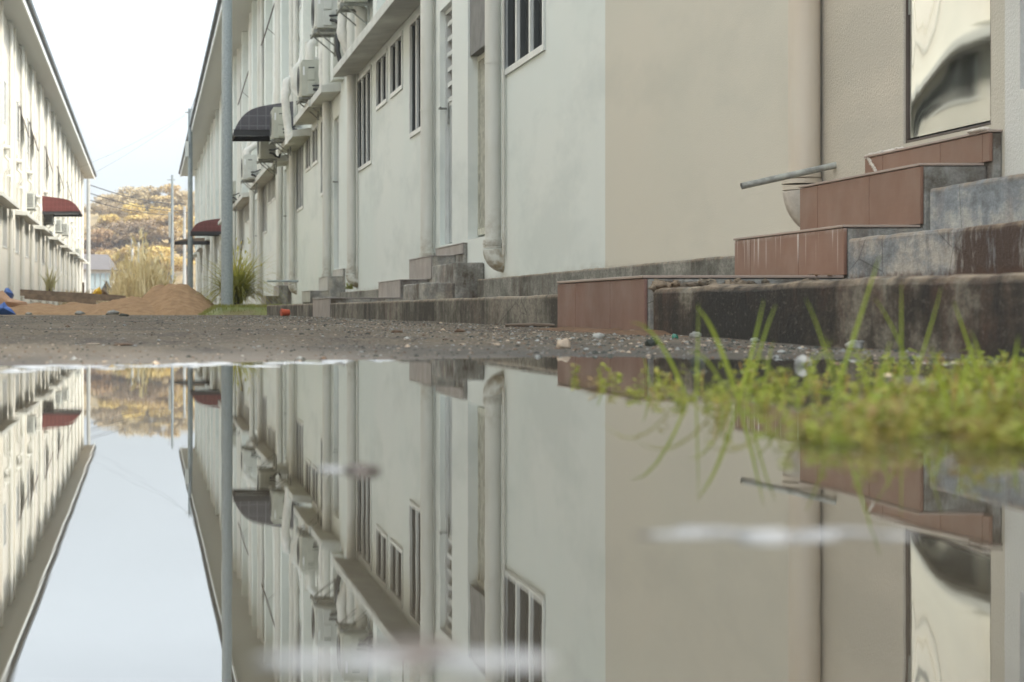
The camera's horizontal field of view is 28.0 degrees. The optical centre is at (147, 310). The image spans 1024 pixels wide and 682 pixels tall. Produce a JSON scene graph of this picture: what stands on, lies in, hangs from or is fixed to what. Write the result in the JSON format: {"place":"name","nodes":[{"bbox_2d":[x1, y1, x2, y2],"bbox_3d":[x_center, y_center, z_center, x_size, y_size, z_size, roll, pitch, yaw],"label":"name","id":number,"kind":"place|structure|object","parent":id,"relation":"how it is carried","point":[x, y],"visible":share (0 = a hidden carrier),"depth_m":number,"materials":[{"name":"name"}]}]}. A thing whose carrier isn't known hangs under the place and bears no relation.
{"place":"outdoors","nodes":[
{"label":"outdoors","id":0,"kind":"place"},
{"bbox_2d":[32,0,216,206],"label":"sky","id":1,"kind":"structure","parent":0,"point":[128,70],"materials":[{"name":"white"}]},
{"bbox_2d":[84,210,195,289],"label":"hill","id":2,"kind":"structure","parent":0,"point":[94,220],"depth_m":268.52,"materials":[{"name":"yellow plant"}]},
{"bbox_2d":[84,227,117,253],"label":"tree","id":3,"kind":"object","parent":2,"relation":"on","point":[98,243],"visible":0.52,"depth_m":239.31,"materials":[{"name":"plant"}]},
{"bbox_2d":[84,213,125,256],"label":"tree","id":4,"kind":"object","parent":2,"relation":"on","point":[104,220],"visible":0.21,"depth_m":255.27,"materials":[{"name":"yellow plant"}]},
{"bbox_2d":[84,193,131,219],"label":"tree","id":5,"kind":"object","parent":2,"relation":"on","point":[103,209],"visible":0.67,"depth_m":272.92,"materials":[{"name":"brown plant"}]},
{"bbox_2d":[93,185,143,214],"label":"tree","id":6,"kind":"object","parent":2,"relation":"on","point":[127,200],"visible":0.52,"depth_m":276.62,"materials":[{"name":"brown plant"}]},
{"bbox_2d":[93,220,150,250],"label":"tree","id":7,"kind":"object","parent":2,"relation":"on","point":[120,224],"visible":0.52,"depth_m":241.84,"materials":[{"name":"beige plant"}]},
{"bbox_2d":[110,245,152,272],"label":"tree","id":8,"kind":"object","parent":2,"relation":"on","point":[122,251],"visible":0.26,"depth_m":225.62,"materials":[{"name":"yellow plant"}]},
{"bbox_2d":[121,203,155,277],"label":"tree","id":9,"kind":"object","parent":2,"relation":"on","point":[135,214],"visible":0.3,"depth_m":257.33,"materials":[{"name":"yellow plant"}]},
{"bbox_2d":[110,218,181,252],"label":"tree","id":10,"kind":"object","parent":2,"relation":"on","point":[153,235],"visible":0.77,"depth_m":240.63,"materials":[{"name":"beige plant"}]},
{"bbox_2d":[130,185,165,213],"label":"tree","id":11,"kind":"object","parent":2,"relation":"on","point":[147,192],"visible":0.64,"depth_m":278.32,"materials":[{"name":"brown plant"}]},
{"bbox_2d":[128,205,182,259],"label":"tree","id":12,"kind":"object","parent":2,"relation":"on","point":[161,220],"visible":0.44,"depth_m":255.21,"materials":[{"name":"yellow plant"}]},
{"bbox_2d":[127,245,194,282],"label":"tree","id":13,"kind":"object","parent":2,"relation":"on","point":[177,263],"visible":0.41,"depth_m":224.04,"materials":[{"name":"yellow plant"}]},
{"bbox_2d":[151,183,187,208],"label":"tree","id":14,"kind":"object","parent":2,"relation":"on","point":[165,187],"visible":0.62,"depth_m":277.97,"materials":[{"name":"beige plant"}]},
{"bbox_2d":[147,225,194,283],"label":"tree","id":15,"kind":"object","parent":2,"relation":"on","point":[166,227],"visible":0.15,"depth_m":243.17,"materials":[{"name":"yellow plant"}]},
{"bbox_2d":[154,189,194,217],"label":"tree","id":16,"kind":"object","parent":2,"relation":"on","point":[183,199],"visible":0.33,"depth_m":275.95,"materials":[{"name":"brown plant"}]},
{"bbox_2d":[170,237,195,283],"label":"tree","id":17,"kind":"object","parent":2,"relation":"on","point":[178,249],"visible":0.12,"depth_m":231.90,"materials":[{"name":"beige plant"}]},
{"bbox_2d":[174,216,194,236],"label":"tree","id":18,"kind":"object","parent":2,"relation":"on","point":[180,221],"visible":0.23,"depth_m":245.20,"materials":[{"name":"yellow plant"}]},
{"bbox_2d":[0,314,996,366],"bbox_3d":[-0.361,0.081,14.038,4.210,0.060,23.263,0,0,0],"label":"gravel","id":19,"kind":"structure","parent":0,"point":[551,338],"depth_m":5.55,"materials":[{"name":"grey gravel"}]},
{"bbox_2d":[0,315,1023,398],"bbox_3d":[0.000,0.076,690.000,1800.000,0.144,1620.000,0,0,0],"label":"ground","id":20,"kind":"structure","parent":0,"point":[149,345],"depth_m":5.32,"materials":[{"name":"grey gravel"}]},
{"bbox_2d":[0,302,15,314],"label":"plastic sheet","id":21,"kind":"object","parent":20,"relation":"on","point":[5,309],"visible":0.87,"depth_m":30.46,"materials":[{"name":"blue plastic"}]},
{"bbox_2d":[0,0,96,304],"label":"terrace row","id":22,"kind":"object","parent":20,"relation":"on","point":[43,149],"visible":0.81,"depth_m":75.64,"materials":[{"name":"beige paint"}]},
{"bbox_2d":[2,205,6,248],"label":"window","id":23,"kind":"structure","parent":22,"relation":"in","point":[4,210],"depth_m":63.01,"materials":[{"name":"white glass"}]},
{"bbox_2d":[15,215,18,253],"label":"window","id":24,"kind":"structure","parent":22,"relation":"in","point":[16,217],"depth_m":68.53,"materials":[{"name":"white metal"}]},
{"bbox_2d":[25,222,28,258],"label":"window","id":25,"kind":"structure","parent":22,"relation":"in","point":[26,224],"depth_m":74.34,"materials":[{"name":"white glass"}]},
{"bbox_2d":[27,192,36,213],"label":"air conditioner","id":26,"kind":"object","parent":22,"relation":"attached to","point":[31,201],"visible":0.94,"depth_m":72.00,"materials":[{"name":"metal"}]},
{"bbox_2d":[42,196,82,216],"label":"awning","id":27,"kind":"object","parent":22,"relation":"attached to","point":[58,207],"visible":0.95,"depth_m":82.70,"materials":[{"name":"red fabric"}]},
{"bbox_2d":[40,268,59,290],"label":"strap leaf plant","id":28,"kind":"object","parent":20,"relation":"on","point":[50,283],"visible":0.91,"depth_m":51.96,"materials":[{"name":"green plant"}]},
{"bbox_2d":[9,302,96,314],"bbox_3d":[-1.950,-0.012,34.500,2.500,0.264,7.000,0,0,0],"label":"sand pile","id":29,"kind":"object","parent":20,"relation":"on","point":[36,308],"visible":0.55,"depth_m":32.13,"materials":[{"name":"beige sand"}]},
{"bbox_2d":[0,290,27,306],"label":"brown sheet","id":30,"kind":"object","parent":29,"relation":"on","point":[7,299],"visible":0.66,"depth_m":32.94,"materials":[{"name":"fabric"}]},
{"bbox_2d":[24,293,95,304],"bbox_3d":[-1.615,-0.208,37.000,1.328,0.209,0.120,0,0,0],"label":"plank","id":31,"kind":"object","parent":29,"relation":"on","point":[57,298],"visible":0.86,"depth_m":36.94,"materials":[{"name":"brown wood"}]},
{"bbox_2d":[20,289,125,300],"bbox_3d":[-1.393,-0.276,37.400,1.984,0.240,0.140,0,0,0],"label":"plank","id":32,"kind":"object","parent":29,"relation":"on","point":[103,297],"visible":0.71,"depth_m":37.33,"materials":[{"name":"brown wood"}]},
{"bbox_2d":[86,179,90,292],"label":"utility pole","id":33,"kind":"object","parent":20,"relation":"on","point":[88,259],"visible":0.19,"depth_m":142.88,"materials":[{"name":"concrete"}]},
{"bbox_2d":[83,254,117,292],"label":"house","id":34,"kind":"structure","parent":20,"relation":"on","point":[99,270],"depth_m":168.00,"materials":[{"name":"grey paint"}]},
{"bbox_2d":[103,246,135,301],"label":"reed clump","id":35,"kind":"object","parent":20,"relation":"on","point":[116,280],"visible":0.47,"depth_m":77.46,"materials":[{"name":"beige plant"}]},
{"bbox_2d":[112,227,165,297],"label":"reed clump","id":36,"kind":"object","parent":20,"relation":"on","point":[138,282],"visible":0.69,"depth_m":75.51,"materials":[{"name":"beige plant"}]},
{"bbox_2d":[68,284,212,314],"bbox_3d":[0.000,-0.170,34.100,3.000,0.579,7.800,0,0,0],"label":"sand pile","id":37,"kind":"object","parent":20,"relation":"on","point":[172,299],"visible":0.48,"depth_m":32.20,"materials":[{"name":"brown sand"}]},
{"bbox_2d":[134,250,177,296],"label":"reed clump","id":38,"kind":"object","parent":20,"relation":"on","point":[164,274],"visible":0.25,"depth_m":76.71,"materials":[{"name":"beige plant"}]},
{"bbox_2d":[167,175,174,283],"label":"utility pole","id":39,"kind":"object","parent":20,"relation":"on","point":[171,224],"visible":0.72,"depth_m":149.91,"materials":[{"name":"grey paint"}]},
{"bbox_2d":[183,206,185,283],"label":"utility pole","id":40,"kind":"object","parent":20,"relation":"on","point":[184,247],"visible":0.6,"depth_m":179.90,"materials":[{"name":"concrete"}]},
{"bbox_2d":[185,108,192,287],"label":"utility pole","id":41,"kind":"object","parent":20,"relation":"on","point":[189,148],"visible":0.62,"depth_m":91.90,"materials":[{"name":"grey paint"}]},
{"bbox_2d":[221,0,232,305],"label":"lamp post","id":42,"kind":"object","parent":20,"relation":"on","point":[226,211],"visible":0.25,"depth_m":31.43,"materials":[{"name":"metal"}]},
{"bbox_2d":[188,242,287,304],"bbox_3d":[1.507,-0.553,33.513,2.134,1.535,2.248,0,0,0],"label":"leafy shrub","id":43,"kind":"object","parent":20,"relation":"on","point":[242,286],"visible":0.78,"depth_m":33.29,"materials":[{"name":"green plant"}]},
{"bbox_2d":[198,303,288,314],"bbox_3d":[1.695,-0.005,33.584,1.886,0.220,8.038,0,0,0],"label":"short grass","id":44,"kind":"structure","parent":20,"relation":"on","point":[238,306],"depth_m":30.04,"materials":[{"name":"green plant"}]},
{"bbox_2d":[261,282,290,304],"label":"entrance steps","id":45,"kind":"structure","parent":20,"relation":"on","point":[282,298],"depth_m":41.40,"materials":[{"name":"grey concrete"}]},
{"bbox_2d":[267,303,312,316],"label":"kerb","id":46,"kind":"structure","parent":20,"relation":"on","point":[305,310],"depth_m":23.96,"materials":[{"name":"concrete"}]},
{"bbox_2d":[301,268,344,303],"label":"entrance steps","id":47,"kind":"structure","parent":20,"relation":"on","point":[332,286],"depth_m":30.15,"materials":[{"name":"grey concrete"}]},
{"bbox_2d":[340,289,377,296],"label":"wall plinth","id":48,"kind":"structure","parent":20,"relation":"on","point":[369,293],"depth_m":27.14,"materials":[{"name":"concrete"}]},
{"bbox_2d":[312,243,466,316],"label":"entrance steps","id":49,"kind":"structure","parent":20,"relation":"on","point":[420,269],"depth_m":19.40,"materials":[{"name":"beige concrete"}]},
{"bbox_2d":[330,294,557,326],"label":"kerb","id":50,"kind":"structure","parent":20,"relation":"on","point":[500,310],"depth_m":11.10,"materials":[{"name":"concrete"}]},
{"bbox_2d":[403,262,483,299],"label":"steps","id":51,"kind":"structure","parent":50,"relation":"on","point":[455,280],"depth_m":17.70,"materials":[{"name":"grey concrete"}]},
{"bbox_2d":[0,357,1023,681],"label":"puddle water","id":52,"kind":"structure","parent":20,"relation":"on","point":[174,523],"depth_m":0.92,"materials":[{"name":"liquid"}]},
{"bbox_2d":[0,360,394,371],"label":"foam","id":53,"kind":"object","parent":52,"relation":"on","point":[156,365],"visible":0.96,"depth_m":3.59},
{"bbox_2d":[312,466,344,470],"bbox_3d":[0.118,0.100,1.250,0.030,0.004,0.023,0,0,0],"label":"foam patch","id":54,"kind":"object","parent":52,"relation":"on","point":[330,468],"visible":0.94,"depth_m":1.24,"materials":[{"name":"white liquid"}]},
{"bbox_2d":[343,464,380,472],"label":"floating leaf","id":55,"kind":"object","parent":52,"relation":"on","point":[360,468],"visible":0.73,"depth_m":1.23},
{"bbox_2d":[251,651,553,667],"bbox_3d":[0.073,0.100,0.568,0.086,0.004,0.025,0,0,0],"label":"foam patch","id":56,"kind":"object","parent":52,"relation":"on","point":[463,659],"visible":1,"depth_m":0.56,"materials":[{"name":"white liquid"}]},
{"bbox_2d":[358,638,456,661],"bbox_3d":[0.076,0.100,0.577,0.029,0.007,0.025,0,0,0],"label":"foam patch","id":57,"kind":"object","parent":52,"relation":"on","point":[419,649],"visible":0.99,"depth_m":0.57,"materials":[{"name":"white liquid"}]},
{"bbox_2d":[633,304,698,400],"bbox_3d":[0.571,0.047,2.200,0.077,0.108,0.002,0,0,0],"label":"grass tuft","id":58,"kind":"object","parent":52,"relation":"on","point":[669,359],"visible":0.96,"depth_m":2.20,"materials":[{"name":"green plant"}]},
{"bbox_2d":[572,343,772,394],"bbox_3d":[0.649,0.073,2.456,0.039,0.074,0.346,0,0,-28],"label":"grass tuft","id":59,"kind":"object","parent":52,"relation":"on","point":[649,379],"visible":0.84,"depth_m":2.50,"materials":[{"name":"green plant"}]},
{"bbox_2d":[689,355,706,365],"bbox_3d":[0.996,0.094,3.602,0.033,0.026,0.028,0,0,27],"label":"stone","id":60,"kind":"object","parent":52,"relation":"on","point":[701,361],"visible":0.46,"depth_m":3.59,"materials":[{"name":"grey stone"}]},
{"bbox_2d":[608,386,798,423],"bbox_3d":[0.515,0.086,1.829,0.102,0.031,0.189,0,0,-20],"label":"grass tuft","id":61,"kind":"object","parent":52,"relation":"on","point":[739,400],"visible":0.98,"depth_m":1.85,"materials":[{"name":"green plant"}]},
{"bbox_2d":[689,300,775,402],"bbox_3d":[0.625,0.044,2.125,0.109,0.112,0.052,0,0,0],"label":"grass tuft","id":62,"kind":"object","parent":52,"relation":"on","point":[726,364],"visible":0.93,"depth_m":2.15,"materials":[{"name":"green plant"}]},
{"bbox_2d":[635,527,917,538],"bbox_3d":[0.279,0.100,0.887,0.125,0.007,0.033,0,0,0],"label":"foam patch","id":63,"kind":"object","parent":52,"relation":"on","point":[752,534],"visible":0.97,"depth_m":0.88,"materials":[{"name":"white liquid"}]},
{"bbox_2d":[753,341,831,404],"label":"grass tuft","id":64,"kind":"object","parent":52,"relation":"on","point":[779,384],"visible":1,"depth_m":2.10,"materials":[{"name":"green plant"}]},
{"bbox_2d":[570,347,1023,449],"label":"water weeds","id":65,"kind":"object","parent":52,"relation":"on","point":[863,410],"visible":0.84,"depth_m":1.77,"materials":[{"name":"green plant"}]},
{"bbox_2d":[805,255,879,404],"bbox_3d":[0.734,0.021,2.100,0.079,0.159,0.002,0,0,0],"label":"grass tuft","id":66,"kind":"object","parent":52,"relation":"on","point":[840,377],"visible":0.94,"depth_m":2.10,"materials":[{"name":"green plant"}]},
{"bbox_2d":[875,283,940,400],"bbox_3d":[0.841,0.035,2.200,0.074,0.130,0.001,0,0,0],"label":"grass tuft","id":67,"kind":"object","parent":52,"relation":"on","point":[906,358],"visible":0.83,"depth_m":2.20,"materials":[{"name":"green plant"}]},
{"bbox_2d":[853,336,1018,414],"bbox_3d":[0.753,0.062,1.900,0.158,0.076,0.002,0,0,0],"label":"grass tuft","id":68,"kind":"object","parent":52,"relation":"on","point":[940,379],"visible":0.81,"depth_m":1.90,"materials":[{"name":"green plant"}]},
{"bbox_2d":[954,303,992,398],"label":"grass tuft","id":69,"kind":"object","parent":52,"relation":"on","point":[973,358],"visible":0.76,"depth_m":2.20,"materials":[{"name":"green plant"}]},
{"bbox_2d":[505,323,554,326],"bbox_3d":[1.693,0.063,8.719,0.033,0.018,0.404,0,0,-29],"label":"stick","id":70,"kind":"object","parent":20,"relation":"on","point":[532,324],"visible":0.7,"depth_m":8.71,"materials":[{"name":"grey wood"}]},
{"bbox_2d":[556,338,570,347],"bbox_3d":[1.045,0.087,4.998,0.037,0.037,0.037,0,0,0],"label":"stone","id":71,"kind":"object","parent":20,"relation":"on","point":[564,343],"visible":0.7,"depth_m":4.99,"materials":[{"name":"beige stone"}]},
{"bbox_2d":[178,0,1023,304],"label":"terrace row","id":72,"kind":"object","parent":20,"relation":"on","point":[502,138],"visible":0.65,"depth_m":14.11,"materials":[{"name":"beige paint"}]},
{"bbox_2d":[174,238,209,244],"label":"awning","id":73,"kind":"object","parent":72,"relation":"attached to","point":[199,241],"visible":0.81,"depth_m":92.02,"materials":[{"name":"black metal"}]},
{"bbox_2d":[190,218,220,235],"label":"awning","id":74,"kind":"object","parent":72,"relation":"attached to","point":[212,227],"visible":0.89,"depth_m":78.50,"materials":[{"name":"red fabric"}]},
{"bbox_2d":[242,207,244,246],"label":"window","id":75,"kind":"structure","parent":72,"relation":"in","point":[243,210],"depth_m":61.93,"materials":[{"name":"grey glass"}]},
{"bbox_2d":[240,141,260,193],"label":"air conditioner","id":76,"kind":"object","parent":72,"relation":"attached to","point":[250,172],"visible":0.96,"depth_m":49.00,"materials":[{"name":"metal"}]},
{"bbox_2d":[233,101,294,140],"bbox_3d":[2.363,-3.850,40.599,1.286,0.700,1.403,0,0,0],"label":"awning","id":77,"kind":"object","parent":72,"relation":"attached to","point":[253,124],"visible":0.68,"depth_m":39.91,"materials":[{"name":"black fabric"}]},
{"bbox_2d":[263,184,266,233],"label":"window","id":78,"kind":"structure","parent":72,"relation":"in","point":[265,188],"depth_m":50.32,"materials":[{"name":"grey glass"}]},
{"bbox_2d":[257,141,280,175],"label":"air conditioner","id":79,"kind":"object","parent":72,"relation":"attached to","point":[266,152],"visible":0.71,"depth_m":41.50,"materials":[{"name":"metal"}]},
{"bbox_2d":[269,76,296,157],"bbox_3d":[2.662,-3.754,38.512,0.488,1.509,1.714,0,0,-9],"label":"air conditioner","id":80,"kind":"object","parent":72,"relation":"attached to","point":[281,127],"visible":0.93,"depth_m":38.46,"materials":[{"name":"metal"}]},
{"bbox_2d":[283,171,286,279],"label":"door","id":81,"kind":"structure","parent":72,"relation":"in","point":[286,171],"depth_m":43.59,"materials":[{"name":"white metal"}]},
{"bbox_2d":[296,144,303,211],"bbox_3d":[3.041,-2.620,39.040,0.118,1.320,1.700,0,0,0],"label":"window","id":82,"kind":"structure","parent":72,"relation":"in","point":[300,152],"depth_m":38.78,"materials":[{"name":"white metal"}]},
{"bbox_2d":[305,136,310,172],"bbox_3d":[3.041,-2.940,37.015,0.118,0.680,1.150,0,0,0],"label":"window","id":83,"kind":"structure","parent":72,"relation":"in","point":[307,143],"depth_m":36.99,"materials":[{"name":"white metal"}]},
{"bbox_2d":[296,44,321,119],"bbox_3d":[2.770,-3.838,33.357,0.501,1.236,1.644,0,0,0],"label":"air conditioner","id":84,"kind":"object","parent":72,"relation":"attached to","point":[309,77],"visible":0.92,"depth_m":33.00,"materials":[{"name":"metal"}]},
{"bbox_2d":[312,123,317,166],"bbox_3d":[3.041,-2.940,35.515,0.118,0.680,1.150,0,0,0],"label":"window","id":85,"kind":"structure","parent":72,"relation":"in","point":[315,129],"depth_m":35.48,"materials":[{"name":"white metal"}]},
{"bbox_2d":[320,119,321,196],"bbox_3d":[3.041,-2.620,33.440,0.118,1.320,1.700,0,0,0],"label":"window","id":86,"kind":"structure","parent":72,"relation":"in","point":[321,119],"depth_m":34.25,"materials":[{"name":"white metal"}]},
{"bbox_2d":[310,0,346,87],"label":"air conditioner","id":87,"kind":"object","parent":72,"relation":"attached to","point":[327,21],"visible":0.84,"depth_m":29.10,"materials":[{"name":"metal"}]},
{"bbox_2d":[335,32,341,61],"bbox_3d":[2.845,-3.775,28.845,0.259,0.899,0.359,0,0,0],"label":"cable loop","id":88,"kind":"object","parent":87,"relation":"attached to","point":[337,49],"visible":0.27,"depth_m":28.73,"materials":[{"name":"grey rubber"}]},
{"bbox_2d":[333,119,338,267],"bbox_3d":[3.049,-1.860,31.600,0.161,2.398,0.798,0,0,0],"label":"door","id":89,"kind":"structure","parent":72,"relation":"in","point":[337,181],"depth_m":31.95,"materials":[{"name":"white metal"}]},
{"bbox_2d":[336,0,369,25],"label":"air conditioner","id":90,"kind":"object","parent":72,"relation":"attached to","point":[344,6],"visible":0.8,"depth_m":26.51,"materials":[{"name":"metal"}]},
{"bbox_2d":[358,65,371,171],"bbox_3d":[3.041,-2.620,27.440,0.118,1.320,1.700,0,0,0],"label":"window","id":91,"kind":"structure","parent":72,"relation":"in","point":[365,80],"depth_m":27.66,"materials":[{"name":"white metal"}]},
{"bbox_2d":[376,47,387,110],"bbox_3d":[3.041,-2.940,25.415,0.118,0.680,1.150,0,0,0],"label":"window","id":92,"kind":"structure","parent":72,"relation":"in","point":[382,60],"depth_m":25.38,"materials":[{"name":"white metal"}]},
{"bbox_2d":[390,31,402,98],"bbox_3d":[3.041,-2.940,23.915,0.118,0.680,1.150,0,0,0],"label":"window","id":93,"kind":"structure","parent":72,"relation":"in","point":[396,46],"depth_m":23.89,"materials":[{"name":"white metal"}]},
{"bbox_2d":[409,11,419,137],"bbox_3d":[3.041,-2.620,21.840,0.118,1.320,1.700,0,0,0],"label":"window","id":94,"kind":"structure","parent":72,"relation":"in","point":[414,25],"depth_m":22.60,"materials":[{"name":"white metal"}]},
{"bbox_2d":[438,5,451,244],"bbox_3d":[3.049,-1.860,20.000,0.161,2.398,0.798,0,0,0],"label":"door","id":95,"kind":"structure","parent":72,"relation":"in","point":[448,13],"depth_m":20.36,"materials":[{"name":"white metal"}]},
{"bbox_2d":[505,0,545,75],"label":"window","id":96,"kind":"structure","parent":72,"relation":"in","point":[525,20],"depth_m":16.06,"materials":[{"name":"white metal"}]},
{"bbox_2d":[477,256,734,297],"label":"wall plinth","id":97,"kind":"structure","parent":72,"relation":"attached to","point":[535,284],"depth_m":13.09,"materials":[{"name":"concrete"}]},
{"bbox_2d":[740,162,836,188],"bbox_3d":[2.803,-0.589,8.670,0.442,0.125,0.028,0,0,-3],"label":"conduit stub","id":98,"kind":"object","parent":72,"relation":"attached to","point":[789,175],"visible":1,"depth_m":8.66,"materials":[{"name":"grey metal"}]},
{"bbox_2d":[906,0,990,142],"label":"door","id":99,"kind":"structure","parent":72,"relation":"in","point":[948,42],"depth_m":7.51,"materials":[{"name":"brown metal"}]},
{"bbox_2d":[537,327,688,336],"bbox_3d":[1.606,0.079,7.300,0.292,0.029,2.800,0,0,0],"label":"soil heap","id":100,"kind":"object","parent":20,"relation":"on","point":[645,332],"visible":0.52,"depth_m":6.96,"materials":[{"name":"brown soil"}]},
{"bbox_2d":[557,127,1002,329],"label":"entrance steps","id":101,"kind":"structure","parent":20,"relation":"on","point":[888,192],"depth_m":7.40,"materials":[{"name":"brown tile"}]},
{"bbox_2d":[794,354,811,365],"bbox_3d":[1.185,0.093,3.599,0.032,0.028,0.026,0,0,19],"label":"stone","id":102,"kind":"object","parent":20,"relation":"on","point":[801,359],"visible":0.62,"depth_m":3.59,"materials":[{"name":"white stone"}]},
{"bbox_2d":[654,273,1023,359],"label":"kerb","id":103,"kind":"structure","parent":20,"relation":"on","point":[990,308],"depth_m":4.92,"materials":[{"name":"black concrete"}]},
{"bbox_2d":[647,278,818,291],"bbox_3d":[2.112,-0.088,6.980,0.714,0.056,0.130,0,0,0],"label":"rubble","id":104,"kind":"object","parent":103,"relation":"on","point":[656,284],"visible":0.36,"depth_m":6.95,"materials":[{"name":"black concrete"}]},
{"bbox_2d":[849,220,1023,277],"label":"concrete ledge","id":105,"kind":"object","parent":103,"relation":"on","point":[991,249],"visible":0.46,"depth_m":6.15,"materials":[{"name":"grey concrete"}]},
{"bbox_2d":[930,173,1023,229],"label":"concrete ledge","id":106,"kind":"object","parent":105,"relation":"on","point":[997,200],"visible":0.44,"depth_m":6.57,"materials":[{"name":"grey concrete"}]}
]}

